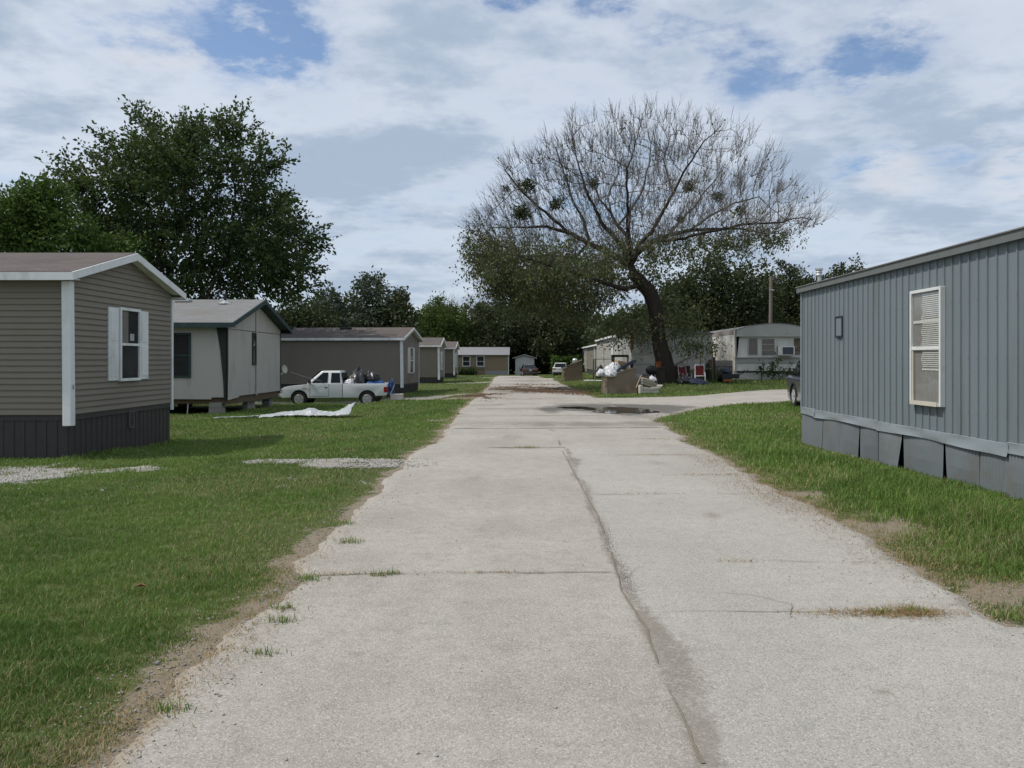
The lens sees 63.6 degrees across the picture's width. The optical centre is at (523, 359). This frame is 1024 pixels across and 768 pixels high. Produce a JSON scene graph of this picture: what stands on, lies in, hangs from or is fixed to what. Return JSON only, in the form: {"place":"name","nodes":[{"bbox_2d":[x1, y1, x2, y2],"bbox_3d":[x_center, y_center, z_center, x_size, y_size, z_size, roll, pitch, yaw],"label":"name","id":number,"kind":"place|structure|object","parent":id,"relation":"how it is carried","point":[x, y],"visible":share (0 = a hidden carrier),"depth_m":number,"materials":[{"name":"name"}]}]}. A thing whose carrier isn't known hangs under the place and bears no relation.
{"place":"outdoors","nodes":[
{"label":"outdoors","id":0,"kind":"place"},
{"bbox_2d":[0,450,436,491],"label":"gravel","id":1,"kind":"structure","parent":0,"point":[49,475],"depth_m":12.67,"materials":[{"name":"grey gravel"}]},
{"bbox_2d":[458,347,509,374],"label":"house","id":2,"kind":"structure","parent":0,"point":[489,360],"depth_m":105.00,"materials":[{"name":"metal"}]},
{"bbox_2d":[462,356,469,366],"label":"window","id":3,"kind":"structure","parent":2,"relation":"in","point":[465,359],"depth_m":104.98,"materials":[{"name":"white glass"}]},
{"bbox_2d":[476,356,483,366],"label":"window","id":4,"kind":"structure","parent":2,"relation":"in","point":[479,359],"depth_m":104.98,"materials":[{"name":"white glass"}]},
{"bbox_2d":[0,372,1023,767],"bbox_3d":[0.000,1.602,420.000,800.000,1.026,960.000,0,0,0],"label":"ground","id":5,"kind":"structure","parent":0,"point":[310,538],"depth_m":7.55,"materials":[{"name":"green plant"}]},
{"bbox_2d":[0,171,157,260],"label":"leafy tree","id":6,"kind":"object","parent":5,"relation":"on","point":[33,219],"visible":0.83,"depth_m":35.45,"materials":[{"name":"green plant"}]},
{"bbox_2d":[0,253,185,458],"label":"mobile home","id":7,"kind":"object","parent":5,"relation":"on","point":[86,352],"visible":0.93,"depth_m":15.11,"materials":[{"name":"beige plastic"}]},
{"bbox_2d":[107,307,147,380],"bbox_3d":[-7.953,-0.310,16.650,0.080,1.460,1.660,0,0,0],"label":"window","id":8,"kind":"structure","parent":7,"relation":"in","point":[127,332],"depth_m":16.56,"materials":[{"name":"white glass"}]},
{"bbox_2d":[34,94,341,313],"bbox_3d":[-17.006,-5.711,42.161,14.489,15.966,9.943,0,0,-22],"label":"leafy tree","id":9,"kind":"object","parent":5,"relation":"on","point":[156,166],"visible":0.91,"depth_m":40.80,"materials":[{"name":"green plant"}]},
{"bbox_2d":[59,507,359,752],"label":"dirt","id":10,"kind":"structure","parent":5,"relation":"on","point":[157,662],"depth_m":4.38,"materials":[{"name":"soil"}]},
{"bbox_2d":[174,293,291,413],"bbox_3d":[-17.100,-0.122,31.100,14.760,4.685,7.060,0,0,0],"label":"mobile home","id":11,"kind":"object","parent":5,"relation":"on","point":[226,352],"visible":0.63,"depth_m":28.78,"materials":[{"name":"grey metal"}]},
{"bbox_2d":[174,333,190,377],"bbox_3d":[-11.675,-0.160,27.983,0.750,1.520,0.075,0,0,0],"label":"window","id":12,"kind":"structure","parent":11,"relation":"in","point":[182,341],"depth_m":27.99,"materials":[{"name":"black glass"}]},
{"bbox_2d":[252,333,256,364],"bbox_3d":[-10.082,-0.420,30.830,0.075,1.200,0.420,0,0,0],"label":"window","id":13,"kind":"structure","parent":11,"relation":"in","point":[254,335],"depth_m":30.90,"materials":[{"name":"black glass"}]},
{"bbox_2d":[215,402,355,417],"bbox_3d":[-7.420,1.578,25.888,4.180,0.474,1.374,0,0,0],"label":"tarp","id":14,"kind":"object","parent":5,"relation":"on","point":[346,410],"visible":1,"depth_m":25.72,"materials":[{"name":"white plastic"}]},
{"bbox_2d":[274,297,341,327],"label":"leafy tree","id":15,"kind":"object","parent":5,"relation":"on","point":[293,317],"visible":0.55,"depth_m":69.19,"materials":[{"name":"green plant"}]},
{"bbox_2d":[301,282,361,327],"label":"leafy tree","id":16,"kind":"object","parent":5,"relation":"on","point":[337,304],"visible":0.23,"depth_m":73.29,"materials":[{"name":"green plant"}]},
{"bbox_2d":[279,371,394,403],"bbox_3d":[-8.795,1.333,38.958,5.150,1.655,1.935,0,0,0],"label":"pickup truck","id":17,"kind":"object","parent":5,"relation":"on","point":[330,384],"visible":0.85,"depth_m":38.19,"materials":[{"name":"white paint"}]},
{"bbox_2d":[343,379,356,383],"bbox_3d":[-8.171,1.080,38.499,0.710,0.474,0.450,0,0,29],"label":"white bag","id":18,"kind":"object","parent":17,"relation":"in","point":[349,381],"visible":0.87,"depth_m":38.38,"materials":[{"name":"white plastic"}]},
{"bbox_2d":[346,366,366,383],"bbox_3d":[-7.995,0.939,38.932,1.199,1.276,1.180,0,0,24],"label":"garbage bag","id":19,"kind":"object","parent":17,"relation":"in","point":[357,375],"visible":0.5,"depth_m":38.76,"materials":[{"name":"black plastic"}]},
{"bbox_2d":[366,369,380,381],"bbox_3d":[-7.236,0.817,39.140,0.736,0.772,0.911,0,0,-34],"label":"garbage bag","id":20,"kind":"object","parent":17,"relation":"in","point":[372,376],"visible":0.68,"depth_m":38.95,"materials":[{"name":"black plastic"}]},
{"bbox_2d":[365,380,385,390],"bbox_3d":[-7.038,1.185,39.068,1.249,0.660,1.216,0,0,-41],"label":"blue tarp","id":21,"kind":"object","parent":17,"relation":"on","point":[376,382],"visible":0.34,"depth_m":38.80,"materials":[{"name":"blue plastic"}]},
{"bbox_2d":[387,379,393,393],"bbox_3d":[-6.263,1.243,38.910,0.288,0.775,1.327,0,0,0],"label":"tarp corner","id":22,"kind":"object","parent":17,"relation":"on","point":[390,385],"visible":0.88,"depth_m":38.65,"materials":[{"name":"blue plastic"}]},
{"bbox_2d":[278,327,422,394],"bbox_3d":[-13.340,0.296,46.902,14.460,4.268,4.780,0,0,5],"label":"mobile home","id":23,"kind":"object","parent":5,"relation":"on","point":[386,354],"visible":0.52,"depth_m":44.58,"materials":[{"name":"brown"}]},
{"bbox_2d":[408,347,414,372],"bbox_3d":[-6.320,0.020,46.339,0.080,1.460,1.660,0,0,5],"label":"window","id":24,"kind":"structure","parent":23,"relation":"in","point":[411,350],"depth_m":46.38,"materials":[{"name":"white glass"}]},
{"bbox_2d":[339,265,396,327],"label":"leafy tree","id":25,"kind":"object","parent":5,"relation":"on","point":[365,310],"visible":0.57,"depth_m":76.93,"materials":[{"name":"green plant"}]},
{"bbox_2d":[390,394,403,399],"bbox_3d":[-5.950,1.730,38.600,0.580,0.290,0.460,0,0,0],"label":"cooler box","id":26,"kind":"object","parent":5,"relation":"on","point":[396,396],"visible":0.81,"depth_m":38.38,"materials":[{"name":"white plastic"}]},
{"bbox_2d":[372,286,424,334],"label":"leafy tree","id":27,"kind":"object","parent":5,"relation":"on","point":[402,309],"visible":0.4,"depth_m":75.09,"materials":[{"name":"green plant"}]},
{"bbox_2d":[217,298,635,363],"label":"treeline","id":28,"kind":"object","parent":5,"relation":"on","point":[467,307],"depth_m":196.28,"materials":[{"name":"green plant"}]},
{"bbox_2d":[419,338,446,382],"bbox_3d":[-13.600,0.336,65.900,14.460,4.268,4.780,0,0,0],"label":"mobile home","id":29,"kind":"object","parent":5,"relation":"on","point":[431,360],"visible":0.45,"depth_m":63.79,"materials":[{"name":"brown"}]},
{"bbox_2d":[440,352,442,369],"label":"window","id":30,"kind":"structure","parent":29,"relation":"in","point":[441,356],"depth_m":65.52,"materials":[{"name":"white glass"}]},
{"bbox_2d":[413,290,477,346],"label":"leafy tree","id":31,"kind":"object","parent":5,"relation":"on","point":[436,324],"visible":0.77,"depth_m":111.08,"materials":[{"name":"green plant"}]},
{"bbox_2d":[445,342,459,377],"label":"mobile home","id":32,"kind":"object","parent":5,"relation":"on","point":[451,359],"visible":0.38,"depth_m":79.99,"materials":[{"name":"brown"}]},
{"bbox_2d":[441,292,473,340],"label":"bare tree","id":33,"kind":"object","parent":5,"relation":"on","point":[457,303],"visible":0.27,"depth_m":116.11,"materials":[{"name":"grey plant"}]},
{"bbox_2d":[458,366,477,374],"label":"undergrowth","id":34,"kind":"object","parent":5,"relation":"on","point":[468,370],"visible":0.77,"depth_m":101.74,"materials":[{"name":"green plant"}]},
{"bbox_2d":[464,290,495,337],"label":"bare tree","id":35,"kind":"object","parent":5,"relation":"on","point":[476,308],"visible":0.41,"depth_m":113.55,"materials":[{"name":"grey plant"}]},
{"bbox_2d":[174,372,791,410],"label":"grass","id":36,"kind":"structure","parent":5,"relation":"on","point":[661,392],"depth_m":41.43,"materials":[{"name":"green plant"}]},
{"bbox_2d":[462,299,537,363],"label":"leafy tree","id":37,"kind":"object","parent":5,"relation":"on","point":[498,328],"visible":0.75,"depth_m":109.89,"materials":[{"name":"green plant"}]},
{"bbox_2d":[421,325,590,373],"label":"undergrowth","id":38,"kind":"object","parent":5,"relation":"on","point":[543,369],"visible":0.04,"depth_m":113.18,"materials":[{"name":"green plant"}]},
{"bbox_2d":[12,419,1023,767],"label":"pebbles","id":39,"kind":"object","parent":5,"relation":"on","point":[482,697],"visible":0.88,"depth_m":4.91,"materials":[{"name":"stone"}]},
{"bbox_2d":[16,437,1023,767],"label":"dry grass","id":40,"kind":"structure","parent":5,"relation":"on","point":[902,607],"depth_m":5.16,"materials":[{"name":"plant"}]},
{"bbox_2d":[512,354,536,374],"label":"shed","id":41,"kind":"structure","parent":5,"relation":"on","point":[520,361],"depth_m":105.99,"materials":[{"name":"metal"}]},
{"bbox_2d":[506,284,542,354],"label":"leafy tree","id":42,"kind":"object","parent":5,"relation":"on","point":[526,312],"depth_m":115.92,"materials":[{"name":"green plant"}]},
{"bbox_2d":[445,377,607,400],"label":"leaf litter","id":43,"kind":"object","parent":5,"relation":"on","point":[542,389],"visible":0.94,"depth_m":41.91,"materials":[{"name":"brown plant"}]},
{"bbox_2d":[519,364,537,375],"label":"sedan","id":44,"kind":"object","parent":5,"relation":"on","point":[528,369],"visible":0.98,"depth_m":96.27,"materials":[{"name":"black paint"}]},
{"bbox_2d":[521,301,584,369],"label":"leafy tree","id":45,"kind":"object","parent":5,"relation":"on","point":[548,340],"visible":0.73,"depth_m":106.38,"materials":[{"name":"green plant"}]},
{"bbox_2d":[552,363,568,374],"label":"suv","id":46,"kind":"object","parent":5,"relation":"on","point":[557,369],"visible":0.52,"depth_m":98.07,"materials":[{"name":"white paint"}]},
{"bbox_2d":[549,354,583,373],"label":"undergrowth","id":47,"kind":"object","parent":5,"relation":"on","point":[560,359],"visible":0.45,"depth_m":104.32,"materials":[{"name":"green plant"}]},
{"bbox_2d":[561,361,582,381],"bbox_3d":[3.440,0.846,58.945,1.520,1.550,1.210,0,0,0],"label":"trash box","id":48,"kind":"object","parent":5,"relation":"on","point":[573,372],"visible":0.79,"depth_m":58.40,"materials":[{"name":"brown cardboard"}]},
{"bbox_2d":[559,308,591,354],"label":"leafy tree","id":49,"kind":"object","parent":5,"relation":"on","point":[580,336],"visible":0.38,"depth_m":105.46,"materials":[{"name":"green plant"}]},
{"bbox_2d":[577,344,596,373],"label":"mobile home","id":50,"kind":"object","parent":5,"relation":"on","point":[589,353],"visible":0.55,"depth_m":95.50,"materials":[{"name":"beige metal"}]},
{"bbox_2d":[580,313,601,336],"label":"leafy tree","id":51,"kind":"object","parent":5,"relation":"on","point":[596,320],"visible":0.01,"depth_m":124.14,"materials":[{"name":"green plant"}]},
{"bbox_2d":[593,359,602,378],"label":"deck","id":52,"kind":"structure","parent":5,"relation":"on","point":[595,371],"depth_m":57.63,"materials":[{"name":"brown wood"}]},
{"bbox_2d":[585,321,617,345],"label":"undergrowth","id":53,"kind":"object","parent":5,"relation":"on","point":[593,333],"visible":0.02,"depth_m":97.09,"materials":[{"name":"green plant"}]},
{"bbox_2d":[581,305,634,343],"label":"leafy tree","id":54,"kind":"object","parent":5,"relation":"on","point":[601,319],"depth_m":110.18,"materials":[{"name":"green plant"}]},
{"bbox_2d":[602,360,636,393],"bbox_3d":[4.505,0.854,39.035,1.550,1.730,1.230,0,0,0],"label":"trash box","id":55,"kind":"object","parent":5,"relation":"on","point":[623,382],"visible":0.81,"depth_m":38.50,"materials":[{"name":"brown wood"}]},
{"bbox_2d":[596,369,604,376],"bbox_3d":[3.627,0.586,38.721,0.496,0.389,0.476,0,0,-19],"label":"garbage bag","id":56,"kind":"object","parent":55,"relation":"in","point":[600,372],"visible":1,"depth_m":38.55,"materials":[{"name":"white plastic"}]},
{"bbox_2d":[603,368,616,376],"bbox_3d":[4.026,0.583,38.590,0.702,0.448,0.588,0,0,0],"label":"garbage bag","id":57,"kind":"object","parent":55,"relation":"in","point":[611,372],"visible":1,"depth_m":38.42,"materials":[{"name":"white plastic"}]},
{"bbox_2d":[604,362,620,372],"bbox_3d":[4.165,0.350,38.857,0.751,0.534,0.540,0,0,22],"label":"garbage bag","id":58,"kind":"object","parent":55,"relation":"in","point":[615,366],"visible":0.77,"depth_m":38.74,"materials":[{"name":"white plastic"}]},
{"bbox_2d":[615,360,626,369],"bbox_3d":[4.585,0.243,39.213,0.500,0.360,0.400,13,-4,-20],"label":"cardboard box","id":59,"kind":"object","parent":55,"relation":"in","point":[621,363],"visible":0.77,"depth_m":39.04,"materials":[{"name":"brown cardboard"}]},
{"bbox_2d":[611,355,628,362],"bbox_3d":[5.930,0.495,50.050,1.200,1.620,0.910,0,0,0],"label":"porch frame","id":60,"kind":"object","parent":5,"relation":"on","point":[613,358],"visible":0.29,"depth_m":49.60,"materials":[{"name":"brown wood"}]},
{"bbox_2d":[595,327,649,369],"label":"mobile home","id":61,"kind":"object","parent":5,"relation":"on","point":[603,358],"visible":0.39,"depth_m":68.93,"materials":[{"name":"white metal"}]},
{"bbox_2d":[603,346,604,364],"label":"window","id":62,"kind":"structure","parent":61,"relation":"in","point":[603,346],"depth_m":69.52,"materials":[{"name":"white glass"}]},
{"bbox_2d":[615,298,648,333],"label":"leafy tree","id":63,"kind":"object","parent":5,"relation":"on","point":[635,310],"visible":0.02,"depth_m":85.93,"materials":[{"name":"green plant"}]},
{"bbox_2d":[630,332,633,368],"bbox_3d":[6.280,-0.105,48.050,0.216,3.050,0.216,0,0,0],"label":"wooden post","id":64,"kind":"object","parent":5,"relation":"on","point":[631,359],"visible":0.32,"depth_m":47.98,"materials":[{"name":"white wood"}]},
{"bbox_2d":[449,91,836,383],"bbox_3d":[5.947,-5.947,45.050,20.079,15.106,17.695,0,0,0],"label":"half bare tree","id":65,"kind":"object","parent":5,"relation":"on","point":[552,276],"visible":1,"depth_m":43.79,"materials":[{"name":"grey plant"}]},
{"bbox_2d":[636,374,662,393],"bbox_3d":[5.807,1.121,38.678,1.264,0.920,0.720,0,0,-8],"label":"armchair","id":66,"kind":"object","parent":5,"relation":"on","point":[641,389],"visible":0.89,"depth_m":38.36,"materials":[{"name":"beige fabric"}]},
{"bbox_2d":[639,382,656,386],"bbox_3d":[5.819,1.181,38.621,0.787,0.350,0.555,0,0,-8],"label":"cushion","id":67,"kind":"object","parent":66,"relation":"on","point":[646,384],"visible":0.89,"depth_m":38.38,"materials":[{"name":"grey fabric"}]},
{"bbox_2d":[639,380,656,385],"bbox_3d":[5.800,1.061,38.619,0.754,0.315,0.555,0,0,-8],"label":"cushion","id":68,"kind":"object","parent":67,"relation":"on","point":[651,383],"visible":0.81,"depth_m":38.37,"materials":[{"name":"grey fabric"}]},
{"bbox_2d":[639,377,654,382],"bbox_3d":[5.760,0.941,38.613,0.660,0.268,0.555,0,0,-8],"label":"cushion","id":69,"kind":"object","parent":68,"relation":"on","point":[646,379],"visible":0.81,"depth_m":38.37,"materials":[{"name":"grey fabric"}]},
{"bbox_2d":[646,365,657,383],"bbox_3d":[6.730,0.799,43.378,0.680,1.025,0.704,0,0,0],"label":"grill","id":70,"kind":"object","parent":5,"relation":"on","point":[651,370],"visible":0.91,"depth_m":43.17,"materials":[{"name":"black metal"}]},
{"bbox_2d":[652,367,664,383],"bbox_3d":[7.150,0.823,43.900,0.660,0.900,0.560,0,0,0],"label":"cabinet","id":71,"kind":"object","parent":5,"relation":"on","point":[660,375],"visible":0.6,"depth_m":43.65,"materials":[{"name":"brown wood"}]},
{"bbox_2d":[656,361,661,366],"bbox_3d":[7.150,0.223,43.850,0.330,0.300,0.330,0,0,0],"label":"bucket","id":72,"kind":"object","parent":71,"relation":"on","point":[658,363],"visible":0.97,"depth_m":43.73,"materials":[{"name":"orange plastic"}]},
{"bbox_2d":[613,328,713,379],"bbox_3d":[8.700,-0.210,53.300,4.960,3.420,9.600,0,0,0],"label":"mobile home","id":73,"kind":"object","parent":5,"relation":"on","point":[639,365],"visible":0.24,"depth_m":48.60,"materials":[{"name":"metal"}]},
{"bbox_2d":[637,275,712,327],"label":"leafy tree","id":74,"kind":"object","parent":5,"relation":"on","point":[646,310],"visible":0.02,"depth_m":74.01,"materials":[{"name":"green plant"}]},
{"bbox_2d":[676,374,690,384],"bbox_3d":[8.302,1.007,42.996,0.716,0.600,0.757,0,0,31],"label":"tarp heap","id":75,"kind":"object","parent":5,"relation":"on","point":[682,379],"visible":0.89,"depth_m":42.77,"materials":[{"name":"grey plastic"}]},
{"bbox_2d":[678,366,691,377],"bbox_3d":[8.606,0.821,44.139,0.551,0.999,0.673,0,0,-20],"label":"lawn chair","id":76,"kind":"object","parent":5,"relation":"on","point":[681,369],"visible":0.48,"depth_m":44.38,"materials":[{"name":"red fabric"}]},
{"bbox_2d":[686,366,689,376],"bbox_3d":[9.200,0.801,46.800,0.380,0.950,0.300,0,0,0],"label":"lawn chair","id":77,"kind":"object","parent":5,"relation":"on","point":[687,369],"visible":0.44,"depth_m":46.65,"materials":[{"name":"brown wood"}]},
{"bbox_2d":[674,348,713,379],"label":"stairs","id":78,"kind":"structure","parent":5,"relation":"on","point":[692,371],"depth_m":47.17,"materials":[{"name":"wood"}]},
{"bbox_2d":[688,378,708,384],"bbox_3d":[9.008,1.112,42.566,1.162,0.382,0.776,0,0,0],"label":"navy tarp","id":79,"kind":"object","parent":5,"relation":"on","point":[695,381],"visible":0.81,"depth_m":42.39,"materials":[{"name":"blue plastic"}]},
{"bbox_2d":[694,366,705,380],"bbox_3d":[9.306,0.743,43.641,0.551,0.999,0.673,0,0,8],"label":"lawn chair","id":80,"kind":"object","parent":5,"relation":"on","point":[699,371],"visible":0.84,"depth_m":43.85,"materials":[{"name":"red fabric"}]},
{"bbox_2d":[705,357,714,380],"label":"leaning boards","id":81,"kind":"object","parent":5,"relation":"on","point":[706,371],"visible":0.43,"depth_m":48.28,"materials":[{"name":"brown wood"}]},
{"bbox_2d":[700,363,723,382],"bbox_3d":[10.065,0.957,44.954,1.547,1.691,0.712,0,0,0],"label":"bush","id":82,"kind":"object","parent":5,"relation":"on","point":[709,366],"visible":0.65,"depth_m":44.82,"materials":[{"name":"green plant"}]},
{"bbox_2d":[646,250,789,331],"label":"leafy tree","id":83,"kind":"object","parent":5,"relation":"on","point":[753,308],"visible":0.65,"depth_m":68.19,"materials":[{"name":"green plant"}]},
{"bbox_2d":[714,366,732,380],"bbox_3d":[11.200,0.802,46.300,0.900,0.880,0.600,0,0,0],"label":"garden table","id":84,"kind":"object","parent":5,"relation":"on","point":[720,366],"visible":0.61,"depth_m":46.02,"materials":[{"name":"black plastic"}]},
{"bbox_2d":[717,370,747,382],"bbox_3d":[11.415,0.919,45.047,1.579,0.748,0.760,0,0,-10],"label":"yard cart","id":85,"kind":"object","parent":5,"relation":"on","point":[724,376],"visible":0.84,"depth_m":44.73,"materials":[{"name":"black plastic"}]},
{"bbox_2d":[720,368,730,373],"bbox_3d":[10.979,0.608,44.971,0.566,0.367,0.612,0,0,31],"label":"junk bag","id":86,"kind":"object","parent":85,"relation":"on","point":[726,371],"visible":0.95,"depth_m":44.82,"materials":[{"name":"plastic"}]},
{"bbox_2d":[711,323,799,380],"bbox_3d":[14.450,-0.366,53.832,4.500,3.532,12.536,0,0,0],"label":"mobile home","id":87,"kind":"object","parent":5,"relation":"on","point":[751,347],"visible":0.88,"depth_m":47.99,"materials":[{"name":"white metal"}]},
{"bbox_2d":[748,338,757,355],"bbox_3d":[13.320,-0.780,47.990,0.600,1.040,0.060,0,0,0],"label":"window","id":88,"kind":"structure","parent":87,"relation":"in","point":[752,342],"depth_m":47.99,"materials":[{"name":"glass"}]},
{"bbox_2d":[761,338,774,355],"bbox_3d":[14.200,-0.750,47.990,0.800,1.020,0.060,0,0,0],"label":"window","id":89,"kind":"structure","parent":87,"relation":"in","point":[767,344],"depth_m":47.99,"materials":[{"name":"glass"}]},
{"bbox_2d":[793,338,799,355],"bbox_3d":[15.875,-0.780,47.990,0.450,1.040,0.060,0,0,0],"label":"window","id":90,"kind":"structure","parent":87,"relation":"in","point":[796,341],"depth_m":47.99,"materials":[{"name":"glass"}]},
{"bbox_2d":[730,272,799,324],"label":"leafy tree","id":91,"kind":"object","parent":5,"relation":"on","point":[784,311],"visible":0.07,"depth_m":81.08,"materials":[{"name":"green plant"}]},
{"bbox_2d":[769,276,773,322],"bbox_3d":[18.696,-2.471,62.489,0.447,7.753,0.317,0,0,0],"label":"utility pole","id":92,"kind":"object","parent":5,"relation":"on","point":[771,289],"visible":0.52,"depth_m":62.40,"materials":[{"name":"brown wood"}]},
{"bbox_2d":[754,352,793,380],"bbox_3d":[14.370,0.527,46.805,2.474,1.998,1.366,0,0,23],"label":"bush","id":93,"kind":"object","parent":5,"relation":"on","point":[768,373],"visible":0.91,"depth_m":46.77,"materials":[{"name":"green plant"}]},
{"bbox_2d":[758,255,826,325],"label":"leafy tree","id":94,"kind":"object","parent":5,"relation":"on","point":[790,272],"visible":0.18,"depth_m":80.67,"materials":[{"name":"green plant"}]},
{"bbox_2d":[787,359,799,405],"bbox_3d":[9.791,0.770,26.196,2.180,1.660,4.642,0,0,6],"label":"suv","id":95,"kind":"object","parent":5,"relation":"on","point":[793,387],"visible":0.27,"depth_m":27.54,"materials":[{"name":"grey paint"}]},
{"bbox_2d":[821,252,866,279],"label":"leafy tree","id":96,"kind":"object","parent":5,"relation":"on","point":[837,271],"visible":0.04,"depth_m":79.30,"materials":[{"name":"green plant"}]},
{"bbox_2d":[795,226,1023,499],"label":"mobile home","id":97,"kind":"object","parent":5,"relation":"on","point":[916,362],"visible":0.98,"depth_m":11.20,"materials":[{"name":"grey metal"}]},
{"bbox_2d":[909,286,944,406],"bbox_3d":[5.450,-0.175,11.190,0.095,1.580,0.860,0,0,0],"label":"window","id":98,"kind":"structure","parent":97,"relation":"in","point":[927,306],"depth_m":11.15,"materials":[{"name":"white glass"}]},
{"bbox_2d":[0,0,1023,318],"label":"sky","id":99,"kind":"structure","parent":0,"point":[397,114],"materials":[{"name":"white"}]},
{"bbox_2d":[109,376,1023,767],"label":"road","id":100,"kind":"structure","parent":0,"point":[339,692],"depth_m":4.65,"materials":[{"name":"grey concrete"}]},
{"bbox_2d":[128,445,1023,717],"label":"weeds","id":101,"kind":"object","parent":100,"relation":"on","point":[309,577],"visible":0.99,"depth_m":5.08,"materials":[{"name":"green plant"}]},
{"bbox_2d":[563,406,590,408],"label":"puddle","id":102,"kind":"object","parent":100,"relation":"on","point":[578,407],"visible":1,"depth_m":27.11,"materials":[{"name":"grey liquid"}]},
{"bbox_2d":[328,403,884,762],"bbox_3d":[0.806,1.560,16.731,4.816,0.017,27.063,0,0,0],"label":"road crack","id":103,"kind":"object","parent":100,"relation":"on","point":[699,756],"visible":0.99,"depth_m":5.33,"materials":[{"name":"grey concrete"}]},
{"bbox_2d":[582,407,658,412],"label":"puddle","id":104,"kind":"object","parent":100,"relation":"on","point":[620,410],"visible":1,"depth_m":25.74,"materials":[{"name":"grey liquid"}]},
{"bbox_2d":[570,452,723,759],"bbox_3d":[0.776,1.569,8.550,0.415,0.009,10.902,0,0,0],"label":"grit","id":105,"kind":"object","parent":100,"relation":"on","point":[639,601],"visible":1,"depth_m":5.62,"materials":[{"name":"grey gravel"}]},
{"bbox_2d":[593,389,790,419],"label":"side road","id":106,"kind":"structure","parent":0,"point":[663,406],"depth_m":31.16,"materials":[{"name":"grey concrete"}]},
{"bbox_2d":[1007,627,1023,636],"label":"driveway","id":107,"kind":"structure","parent":0,"point":[1018,631],"depth_m":4.81,"materials":[{"name":"grey concrete"}]}
]}

